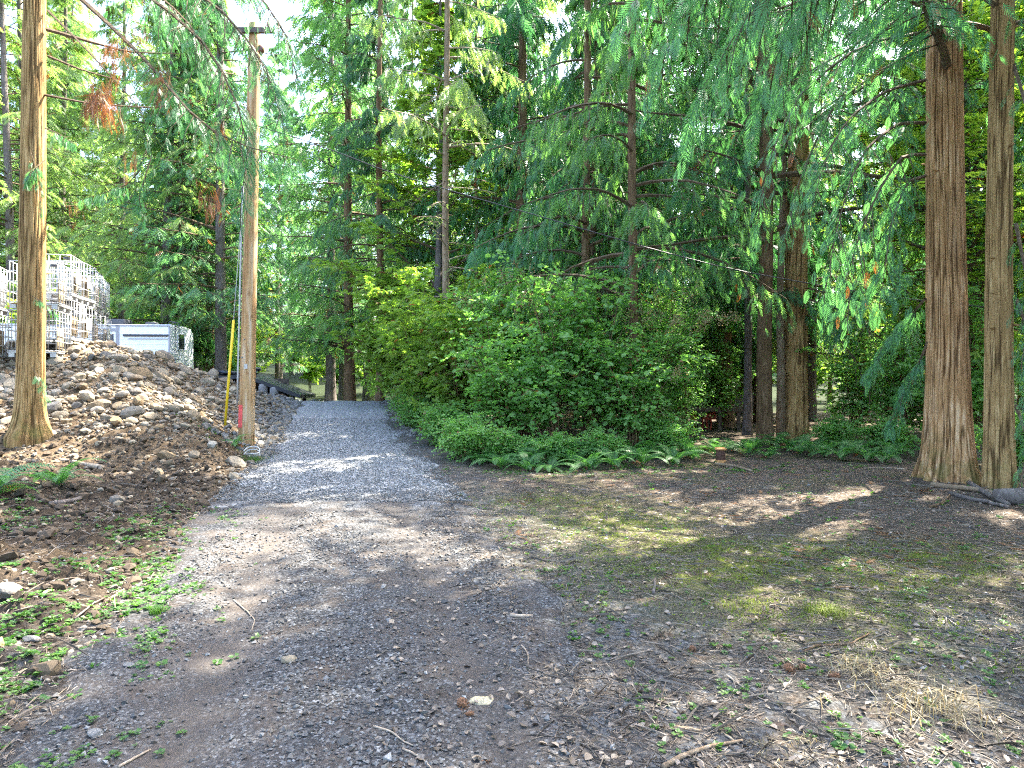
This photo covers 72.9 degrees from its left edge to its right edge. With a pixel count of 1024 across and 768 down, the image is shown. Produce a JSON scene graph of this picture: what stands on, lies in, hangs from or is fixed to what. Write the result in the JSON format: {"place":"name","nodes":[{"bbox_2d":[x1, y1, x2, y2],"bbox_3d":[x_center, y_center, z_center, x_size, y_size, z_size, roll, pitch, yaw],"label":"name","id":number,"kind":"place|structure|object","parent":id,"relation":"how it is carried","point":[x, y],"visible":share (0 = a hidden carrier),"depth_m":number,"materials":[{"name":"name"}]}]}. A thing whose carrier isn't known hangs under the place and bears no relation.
{"place":"outdoors","nodes":[
{"label":"outdoors","id":0,"kind":"place"},
{"bbox_2d":[0,0,1020,315],"label":"sky","id":1,"kind":"structure","parent":0,"point":[280,8],"materials":[{"name":"white"}]},
{"bbox_2d":[0,317,1023,767],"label":"ground","id":2,"kind":"structure","parent":0,"point":[110,395],"depth_m":6.90,"materials":[{"name":"brown soil"}]},
{"bbox_2d":[0,462,56,493],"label":"sword fern","id":3,"kind":"object","parent":2,"relation":"on","point":[4,479],"visible":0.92,"depth_m":8.73,"materials":[{"name":"green plant"}]},
{"bbox_2d":[7,309,71,356],"bbox_3d":[-11.762,-1.232,17.300,1.046,1.160,1.246,0,0,-18],"label":"tote cage","id":4,"kind":"object","parent":2,"relation":"on","point":[59,341],"visible":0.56,"depth_m":17.11,"materials":[{"name":"metal"}]},
{"bbox_2d":[8,260,72,313],"bbox_3d":[-11.726,-2.402,17.300,1.046,1.160,1.246,0,0,-18],"label":"tote cage","id":5,"kind":"object","parent":4,"relation":"on","point":[60,293],"visible":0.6,"depth_m":17.20,"materials":[{"name":"metal"}]},
{"bbox_2d":[0,0,110,321],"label":"fir tree","id":6,"kind":"object","parent":2,"relation":"on","point":[10,202],"visible":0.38,"depth_m":37.54,"materials":[{"name":"green plant"}]},
{"bbox_2d":[6,458,106,485],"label":"sword fern","id":7,"kind":"object","parent":2,"relation":"on","point":[58,479],"visible":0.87,"depth_m":9.58,"materials":[{"name":"green plant"}]},
{"bbox_2d":[0,0,119,314],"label":"fir tree","id":8,"kind":"object","parent":2,"relation":"on","point":[51,89],"visible":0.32,"depth_m":42.11,"materials":[{"name":"green plant"}]},
{"bbox_2d":[0,0,129,316],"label":"fir tree","id":9,"kind":"object","parent":2,"relation":"on","point":[79,50],"visible":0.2,"depth_m":46.38,"materials":[{"name":"green plant"}]},
{"bbox_2d":[13,14,117,322],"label":"fir tree","id":10,"kind":"object","parent":2,"relation":"on","point":[73,80],"visible":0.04,"depth_m":49.60,"materials":[{"name":"green plant"}]},
{"bbox_2d":[46,299,84,344],"bbox_3d":[-12.154,-1.635,18.500,1.046,1.160,1.246,0,0,-18],"label":"tote cage","id":11,"kind":"object","parent":2,"relation":"on","point":[74,326],"visible":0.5,"depth_m":18.50,"materials":[{"name":"metal"}]},
{"bbox_2d":[46,254,84,303],"bbox_3d":[-12.162,-2.805,18.502,1.059,1.160,1.246,0,0,-18],"label":"tote cage","id":12,"kind":"object","parent":11,"relation":"on","point":[76,278],"visible":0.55,"depth_m":18.53,"materials":[{"name":"metal"}]},
{"bbox_2d":[4,0,133,317],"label":"fir tree","id":13,"kind":"object","parent":2,"relation":"on","point":[69,8],"visible":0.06,"depth_m":54.00,"materials":[{"name":"green plant"}]},
{"bbox_2d":[46,303,95,341],"bbox_3d":[-12.606,-1.674,19.702,1.061,1.160,1.246,0,0,-14],"label":"tote cage","id":14,"kind":"object","parent":2,"relation":"on","point":[86,325],"visible":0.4,"depth_m":19.76,"materials":[{"name":"metal"}]},
{"bbox_2d":[46,260,96,306],"bbox_3d":[-12.583,-2.844,19.702,1.059,1.160,1.246,0,0,-14],"label":"tote cage","id":15,"kind":"object","parent":14,"relation":"on","point":[88,283],"visible":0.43,"depth_m":19.76,"materials":[{"name":"metal"}]},
{"bbox_2d":[0,319,192,367],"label":"travel trailer","id":16,"kind":"object","parent":2,"relation":"on","point":[175,341],"visible":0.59,"depth_m":27.96,"materials":[{"name":"white metal"}]},
{"bbox_2d":[46,0,175,324],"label":"fir tree","id":17,"kind":"object","parent":2,"relation":"on","point":[110,168],"visible":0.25,"depth_m":43.28,"materials":[{"name":"green plant"}]},
{"bbox_2d":[0,419,252,767],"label":"soil twigs","id":18,"kind":"object","parent":2,"relation":"on","point":[17,677],"visible":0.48,"depth_m":4.96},
{"bbox_2d":[3,0,311,447],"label":"cedar tree","id":19,"kind":"object","parent":2,"relation":"on","point":[29,425],"visible":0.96,"depth_m":12.32,"materials":[{"name":"green plant"}]},
{"bbox_2d":[55,0,265,359],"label":"fir tree","id":20,"kind":"object","parent":2,"relation":"on","point":[166,306],"visible":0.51,"depth_m":31.91,"materials":[{"name":"green plant"}]},
{"bbox_2d":[105,4,234,350],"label":"fir tree","id":21,"kind":"object","parent":2,"relation":"on","point":[140,95],"visible":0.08,"depth_m":41.29,"materials":[{"name":"green plant"}]},
{"bbox_2d":[108,1,259,365],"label":"fir tree","id":22,"kind":"object","parent":2,"relation":"on","point":[150,260],"visible":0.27,"depth_m":33.07,"materials":[{"name":"green plant"}]},
{"bbox_2d":[99,0,303,375],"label":"fir tree","id":23,"kind":"object","parent":2,"relation":"on","point":[219,297],"visible":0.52,"depth_m":31.86,"materials":[{"name":"green plant"}]},
{"bbox_2d":[144,4,277,371],"bbox_3d":[-15.569,-10.105,36.084,6.707,21.810,5.986,0,0,-29],"label":"fir tree","id":24,"kind":"object","parent":2,"relation":"on","point":[207,351],"visible":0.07,"depth_m":35.58,"materials":[{"name":"green plant"}]},
{"bbox_2d":[226,21,274,447],"bbox_3d":[-5.797,-3.168,15.491,1.050,9.766,0.374,0,0,0],"label":"utility pole","id":25,"kind":"object","parent":2,"relation":"on","point":[246,381],"visible":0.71,"depth_m":15.37,"materials":[{"name":"brown wood"}]},
{"bbox_2d":[224,122,248,432],"bbox_3d":[-6.035,-3.099,15.331,0.630,8.493,0.081,0,0,-19],"label":"guy wire","id":26,"kind":"object","parent":25,"relation":"attached to","point":[229,372],"visible":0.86,"depth_m":15.26,"materials":[{"name":"metal"}]},
{"bbox_2d":[257,125,1023,311],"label":"overhead cable","id":27,"kind":"object","parent":25,"relation":"attached to","point":[586,229],"visible":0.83,"depth_m":14.51,"materials":[{"name":"grey plastic"}]},
{"bbox_2d":[226,188,284,374],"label":"fir tree","id":28,"kind":"object","parent":2,"relation":"on","point":[259,337],"visible":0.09,"depth_m":49.39,"materials":[{"name":"green plant"}]},
{"bbox_2d":[218,374,315,400],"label":"fallen log","id":29,"kind":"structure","parent":2,"relation":"on","point":[284,387],"depth_m":29.56,"materials":[{"name":"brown wood"}]},
{"bbox_2d":[239,85,318,378],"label":"fir tree","id":30,"kind":"object","parent":2,"relation":"on","point":[266,359],"visible":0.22,"depth_m":58.18,"materials":[{"name":"green plant"}]},
{"bbox_2d":[256,42,319,378],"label":"fir tree","id":31,"kind":"object","parent":2,"relation":"on","point":[290,174],"visible":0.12,"depth_m":63.09,"materials":[{"name":"green plant"}]},
{"bbox_2d":[268,335,324,391],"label":"vine maple","id":32,"kind":"object","parent":2,"relation":"on","point":[310,376],"visible":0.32,"depth_m":61.41,"materials":[{"name":"green plant"}]},
{"bbox_2d":[278,15,375,400],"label":"fir tree","id":33,"kind":"object","parent":2,"relation":"on","point":[339,371],"visible":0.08,"depth_m":43.82,"materials":[{"name":"green plant"}]},
{"bbox_2d":[258,0,397,400],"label":"fir tree","id":34,"kind":"object","parent":2,"relation":"on","point":[330,386],"visible":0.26,"depth_m":39.64,"materials":[{"name":"green plant"}]},
{"bbox_2d":[259,0,435,400],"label":"fir tree","id":35,"kind":"object","parent":2,"relation":"on","point":[338,113],"visible":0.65,"depth_m":30.37,"materials":[{"name":"green plant"}]},
{"bbox_2d":[292,3,434,400],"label":"fir tree","id":36,"kind":"object","parent":2,"relation":"on","point":[366,397],"visible":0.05,"depth_m":47.10,"materials":[{"name":"green plant"}]},
{"bbox_2d":[303,0,435,400],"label":"hemlock tree","id":37,"kind":"object","parent":2,"relation":"on","point":[353,75],"visible":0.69,"depth_m":27.09,"materials":[{"name":"green plant"}]},
{"bbox_2d":[321,259,433,397],"bbox_3d":[-4.148,-1.674,24.063,4.829,5.193,4.695,0,0,-21],"label":"vine maple","id":38,"kind":"object","parent":2,"relation":"on","point":[391,364],"visible":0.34,"depth_m":23.97,"materials":[{"name":"green plant"}]},
{"bbox_2d":[354,0,462,396],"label":"hemlock tree","id":39,"kind":"object","parent":2,"relation":"on","point":[406,14],"visible":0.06,"depth_m":39.63,"materials":[{"name":"green plant"}]},
{"bbox_2d":[307,0,516,368],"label":"fir tree","id":40,"kind":"object","parent":2,"relation":"on","point":[431,13],"visible":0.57,"depth_m":25.66,"materials":[{"name":"green plant"}]},
{"bbox_2d":[389,390,442,428],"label":"bramble bush","id":41,"kind":"object","parent":2,"relation":"on","point":[409,413],"visible":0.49,"depth_m":19.41,"materials":[{"name":"green plant"}]},
{"bbox_2d":[360,263,496,423],"bbox_3d":[-2.162,-1.116,20.800,4.599,4.946,4.472,0,0,2],"label":"vine maple","id":42,"kind":"object","parent":2,"relation":"on","point":[415,384],"visible":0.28,"depth_m":19.90,"materials":[{"name":"green plant"}]},
{"bbox_2d":[363,0,497,351],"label":"hemlock tree","id":43,"kind":"object","parent":2,"relation":"on","point":[414,152],"visible":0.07,"depth_m":30.11,"materials":[{"name":"green plant"}]},
{"bbox_2d":[373,269,526,423],"bbox_3d":[-1.800,-0.760,18.399,4.369,4.698,4.248,0,0,15],"label":"vine maple","id":44,"kind":"object","parent":2,"relation":"on","point":[447,388],"visible":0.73,"depth_m":18.22,"materials":[{"name":"green plant"}]},
{"bbox_2d":[411,398,490,447],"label":"bramble bush","id":45,"kind":"object","parent":2,"relation":"on","point":[429,424],"visible":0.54,"depth_m":16.42,"materials":[{"name":"green plant"}]},
{"bbox_2d":[359,0,553,306],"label":"hemlock tree","id":46,"kind":"object","parent":2,"relation":"on","point":[458,90],"visible":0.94,"depth_m":21.82,"materials":[{"name":"green plant"}]},
{"bbox_2d":[412,0,529,417],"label":"hemlock tree","id":47,"kind":"object","parent":2,"relation":"on","point":[458,11],"visible":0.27,"depth_m":26.78,"materials":[{"name":"green plant"}]},
{"bbox_2d":[430,409,511,461],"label":"bramble bush","id":48,"kind":"object","parent":2,"relation":"on","point":[467,436],"visible":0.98,"depth_m":14.02,"materials":[{"name":"green plant"}]},
{"bbox_2d":[419,0,571,304],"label":"fir tree","id":49,"kind":"object","parent":2,"relation":"on","point":[545,48],"visible":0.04,"depth_m":34.45,"materials":[{"name":"green plant"}]},
{"bbox_2d":[415,289,587,443],"bbox_3d":[-0.441,-0.330,16.095,4.424,3.843,3.282,0,0,24],"label":"hazel bush","id":50,"kind":"object","parent":2,"relation":"on","point":[492,368],"visible":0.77,"depth_m":15.84,"materials":[{"name":"green plant"}]},
{"bbox_2d":[449,0,572,344],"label":"cedar tree","id":51,"kind":"object","parent":2,"relation":"on","point":[531,59],"visible":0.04,"depth_m":31.22,"materials":[{"name":"green plant"}]},
{"bbox_2d":[0,414,1023,767],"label":"weeds","id":52,"kind":"object","parent":2,"relation":"on","point":[156,580],"visible":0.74,"depth_m":4.68,"materials":[{"name":"green plant"}]},
{"bbox_2d":[477,426,547,463],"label":"bramble bush","id":53,"kind":"object","parent":2,"relation":"on","point":[514,445],"visible":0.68,"depth_m":14.12,"materials":[{"name":"green plant"}]},
{"bbox_2d":[408,0,618,426],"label":"cedar tree","id":54,"kind":"object","parent":2,"relation":"on","point":[520,17],"visible":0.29,"depth_m":25.85,"materials":[{"name":"green plant"}]},
{"bbox_2d":[418,273,619,439],"bbox_3d":[0.544,-0.630,18.083,5.122,4.450,3.800,0,0,-40],"label":"hazel bush","id":55,"kind":"object","parent":2,"relation":"on","point":[523,431],"visible":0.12,"depth_m":17.91,"materials":[{"name":"green plant"}]},
{"bbox_2d":[448,257,590,432],"bbox_3d":[0.034,-0.851,18.402,3.745,4.964,3.745,0,0,-14],"label":"oceanspray bush","id":56,"kind":"object","parent":2,"relation":"on","point":[499,277],"visible":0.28,"depth_m":18.07,"materials":[{"name":"green plant"}]},
{"bbox_2d":[428,249,665,441],"bbox_3d":[0.615,-0.654,15.641,4.982,4.523,3.317,0,0,-12],"label":"hazel bush","id":57,"kind":"object","parent":2,"relation":"on","point":[540,394],"visible":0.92,"depth_m":15.39,"materials":[{"name":"green plant"}]},
{"bbox_2d":[527,428,592,465],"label":"bramble bush","id":58,"kind":"object","parent":2,"relation":"on","point":[557,440],"visible":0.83,"depth_m":13.82,"materials":[{"name":"green plant"}]},
{"bbox_2d":[463,0,724,438],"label":"hemlock tree","id":59,"kind":"object","parent":2,"relation":"on","point":[587,55],"visible":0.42,"depth_m":20.12,"materials":[{"name":"green plant"}]},
{"bbox_2d":[505,0,691,431],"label":"hemlock tree","id":60,"kind":"object","parent":2,"relation":"on","point":[574,259],"visible":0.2,"depth_m":22.60,"materials":[{"name":"green plant"}]},
{"bbox_2d":[508,252,689,440],"bbox_3d":[2.237,-0.652,15.873,3.317,4.523,4.982,0,0,-39],"label":"hazel bush","id":61,"kind":"object","parent":2,"relation":"on","point":[617,374],"visible":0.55,"depth_m":15.78,"materials":[{"name":"green plant"}]},
{"bbox_2d":[574,426,632,463],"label":"bramble bush","id":62,"kind":"object","parent":2,"relation":"on","point":[600,439],"visible":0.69,"depth_m":14.19,"materials":[{"name":"green plant"}]},
{"bbox_2d":[512,0,694,419],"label":"cedar tree","id":63,"kind":"object","parent":2,"relation":"on","point":[538,110],"visible":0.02,"depth_m":27.81,"materials":[{"name":"green plant"}]},
{"bbox_2d":[482,0,797,447],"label":"hemlock tree","id":64,"kind":"object","parent":2,"relation":"on","point":[633,217],"visible":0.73,"depth_m":16.83,"materials":[{"name":"green plant"}]},
{"bbox_2d":[559,317,725,454],"bbox_3d":[2.736,0.035,15.924,3.632,3.156,2.695,0,0,-20],"label":"hazel bush","id":65,"kind":"object","parent":2,"relation":"on","point":[634,411],"visible":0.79,"depth_m":15.40,"materials":[{"name":"green plant"}]},
{"bbox_2d":[615,445,670,465],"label":"sword fern","id":66,"kind":"object","parent":2,"relation":"on","point":[641,452],"visible":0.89,"depth_m":13.54,"materials":[{"name":"green plant"}]},
{"bbox_2d":[550,0,758,417],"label":"hemlock tree","id":67,"kind":"object","parent":2,"relation":"on","point":[699,304],"visible":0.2,"depth_m":23.93,"materials":[{"name":"green plant"}]},
{"bbox_2d":[602,292,729,443],"bbox_3d":[4.100,-0.414,17.538,3.064,4.061,3.064,0,0,-25],"label":"oceanspray bush","id":68,"kind":"object","parent":2,"relation":"on","point":[674,319],"visible":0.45,"depth_m":17.53,"materials":[{"name":"green plant"}]},
{"bbox_2d":[636,412,705,456],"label":"bramble bush","id":69,"kind":"object","parent":2,"relation":"on","point":[671,432],"visible":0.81,"depth_m":15.26,"materials":[{"name":"green plant"}]},
{"bbox_2d":[613,275,743,447],"bbox_3d":[3.859,-0.519,17.067,3.234,4.287,3.234,0,0,-37],"label":"oceanspray bush","id":70,"kind":"object","parent":2,"relation":"on","point":[669,296],"visible":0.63,"depth_m":16.81,"materials":[{"name":"green plant"}]},
{"bbox_2d":[371,470,1023,767],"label":"fallen leaves","id":71,"kind":"object","parent":2,"relation":"on","point":[412,762],"visible":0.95,"depth_m":4.01,"materials":[{"name":"brown plant"}]},
{"bbox_2d":[660,739,742,767],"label":"fallen branch","id":72,"kind":"object","parent":2,"relation":"on","point":[671,761],"visible":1,"depth_m":2.98,"materials":[{"name":"beige wood"}]},
{"bbox_2d":[674,405,742,429],"bbox_3d":[6.973,1.268,24.600,2.100,0.964,1.600,0,0,0],"label":"picnic table","id":73,"kind":"object","parent":2,"relation":"on","point":[738,410],"visible":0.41,"depth_m":23.89,"materials":[{"name":"brown wood"}]},
{"bbox_2d":[400,459,1023,767],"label":"needle litter","id":74,"kind":"object","parent":2,"relation":"on","point":[1014,645],"visible":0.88,"depth_m":4.63,"materials":[{"name":"brown plant"}]},
{"bbox_2d":[647,301,776,429],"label":"hazel bush","id":75,"kind":"object","parent":2,"relation":"on","point":[717,379],"visible":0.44,"depth_m":24.08,"materials":[{"name":"green plant"}]},
{"bbox_2d":[623,0,850,427],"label":"cedar tree","id":76,"kind":"object","parent":2,"relation":"on","point":[729,421],"visible":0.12,"depth_m":25.65,"materials":[{"name":"green plant"}]},
{"bbox_2d":[695,590,792,622],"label":"grass tuft","id":77,"kind":"object","parent":2,"relation":"on","point":[750,601],"visible":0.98,"depth_m":4.94,"materials":[{"name":"green plant"}]},
{"bbox_2d":[469,491,1023,695],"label":"moss","id":78,"kind":"object","parent":2,"relation":"on","point":[772,601],"visible":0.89,"depth_m":5.96,"materials":[{"name":"green plant"}]},
{"bbox_2d":[638,0,859,434],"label":"hemlock tree","id":79,"kind":"object","parent":2,"relation":"on","point":[747,426],"visible":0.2,"depth_m":21.39,"materials":[{"name":"green plant"}]},
{"bbox_2d":[650,0,864,422],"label":"cedar tree","id":80,"kind":"object","parent":2,"relation":"on","point":[809,281],"visible":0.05,"depth_m":26.49,"materials":[{"name":"green plant"}]},
{"bbox_2d":[607,0,921,184],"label":"cedar tree","id":81,"kind":"object","parent":2,"relation":"on","point":[797,24],"visible":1,"depth_m":8.01,"materials":[{"name":"green plant"}]},
{"bbox_2d":[577,0,1022,443],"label":"fir tree","id":82,"kind":"object","parent":2,"relation":"on","point":[764,415],"visible":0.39,"depth_m":18.41,"materials":[{"name":"green plant"}]},
{"bbox_2d":[646,0,988,440],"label":"cedar tree","id":83,"kind":"object","parent":2,"relation":"on","point":[792,411],"visible":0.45,"depth_m":19.44,"materials":[{"name":"green plant"}]},
{"bbox_2d":[737,4,912,420],"bbox_3d":[12.538,-11.491,28.772,8.084,26.666,7.880,0,0,-28],"label":"fir tree","id":84,"kind":"object","parent":2,"relation":"on","point":[812,399],"visible":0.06,"depth_m":28.74,"materials":[{"name":"green plant"}]},
{"bbox_2d":[799,596,865,623],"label":"grass tuft","id":85,"kind":"object","parent":2,"relation":"on","point":[829,609],"visible":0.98,"depth_m":4.79,"materials":[{"name":"green plant"}]},
{"bbox_2d":[803,411,868,447],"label":"bramble bush","id":86,"kind":"object","parent":2,"relation":"on","point":[827,429],"visible":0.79,"depth_m":16.98,"materials":[{"name":"green plant"}]},
{"bbox_2d":[795,315,916,438],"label":"hazel bush","id":87,"kind":"object","parent":2,"relation":"on","point":[851,407],"visible":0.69,"depth_m":19.76,"materials":[{"name":"green plant"}]},
{"bbox_2d":[788,642,924,696],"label":"grass tuft","id":88,"kind":"object","parent":2,"relation":"on","point":[870,664],"visible":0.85,"depth_m":3.82,"materials":[{"name":"plant"}]},
{"bbox_2d":[814,4,925,412],"bbox_3d":[18.060,-11.450,35.464,7.333,26.717,8.216,0,0,32],"label":"cedar tree","id":89,"kind":"object","parent":2,"relation":"on","point":[866,159],"visible":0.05,"depth_m":35.09,"materials":[{"name":"green plant"}]},
{"bbox_2d":[814,281,925,447],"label":"hazel bush","id":90,"kind":"object","parent":2,"relation":"on","point":[891,390],"visible":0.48,"depth_m":17.20,"materials":[{"name":"green plant"}]},
{"bbox_2d":[727,0,1023,485],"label":"cedar tree","id":91,"kind":"object","parent":2,"relation":"on","point":[947,453],"visible":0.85,"depth_m":11.23,"materials":[{"name":"green plant"}]},
{"bbox_2d":[840,416,921,453],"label":"bramble bush","id":92,"kind":"object","parent":2,"relation":"on","point":[873,430],"visible":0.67,"depth_m":15.86,"materials":[{"name":"green plant"}]},
{"bbox_2d":[810,0,1023,358],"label":"fir tree","id":93,"kind":"object","parent":2,"relation":"on","point":[973,70],"visible":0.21,"depth_m":17.65,"materials":[{"name":"green plant"}]},
{"bbox_2d":[812,669,1023,745],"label":"grass tuft","id":94,"kind":"object","parent":2,"relation":"on","point":[926,707],"visible":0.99,"depth_m":3.33,"materials":[{"name":"plant"}]},
{"bbox_2d":[826,0,1023,369],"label":"maple tree","id":95,"kind":"object","parent":2,"relation":"on","point":[974,274],"visible":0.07,"depth_m":21.29,"materials":[{"name":"green plant"}]},
{"bbox_2d":[836,0,1023,488],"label":"cedar tree","id":96,"kind":"object","parent":2,"relation":"on","point":[999,462],"visible":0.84,"depth_m":10.57,"materials":[{"name":"brown plant"}]},
{"bbox_2d":[842,0,1022,382],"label":"hemlock tree","id":97,"kind":"object","parent":2,"relation":"on","point":[912,253],"visible":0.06,"depth_m":26.63,"materials":[{"name":"green plant"}]},
{"bbox_2d":[869,11,1023,428],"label":"hemlock tree","id":98,"kind":"object","parent":2,"relation":"on","point":[914,226],"visible":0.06,"depth_m":23.38,"materials":[{"name":"green plant"}]},
{"bbox_2d":[887,257,1023,448],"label":"hazel bush","id":99,"kind":"object","parent":2,"relation":"on","point":[977,380],"visible":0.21,"depth_m":16.62,"materials":[{"name":"green plant"}]},
{"bbox_2d":[966,0,1023,373],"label":"cedar tree","id":100,"kind":"object","parent":2,"relation":"on","point":[1018,156],"visible":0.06,"depth_m":20.65,"materials":[{"name":"green plant"}]},
{"bbox_2d":[974,407,1023,466],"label":"bramble bush","id":101,"kind":"object","parent":2,"relation":"on","point":[979,434],"visible":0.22,"depth_m":13.25,"materials":[{"name":"green plant"}]},
{"bbox_2d":[991,488,1023,504],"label":"sawn log","id":102,"kind":"object","parent":2,"relation":"on","point":[1013,496],"visible":0.72,"depth_m":9.20,"materials":[{"name":"grey wood"}]},
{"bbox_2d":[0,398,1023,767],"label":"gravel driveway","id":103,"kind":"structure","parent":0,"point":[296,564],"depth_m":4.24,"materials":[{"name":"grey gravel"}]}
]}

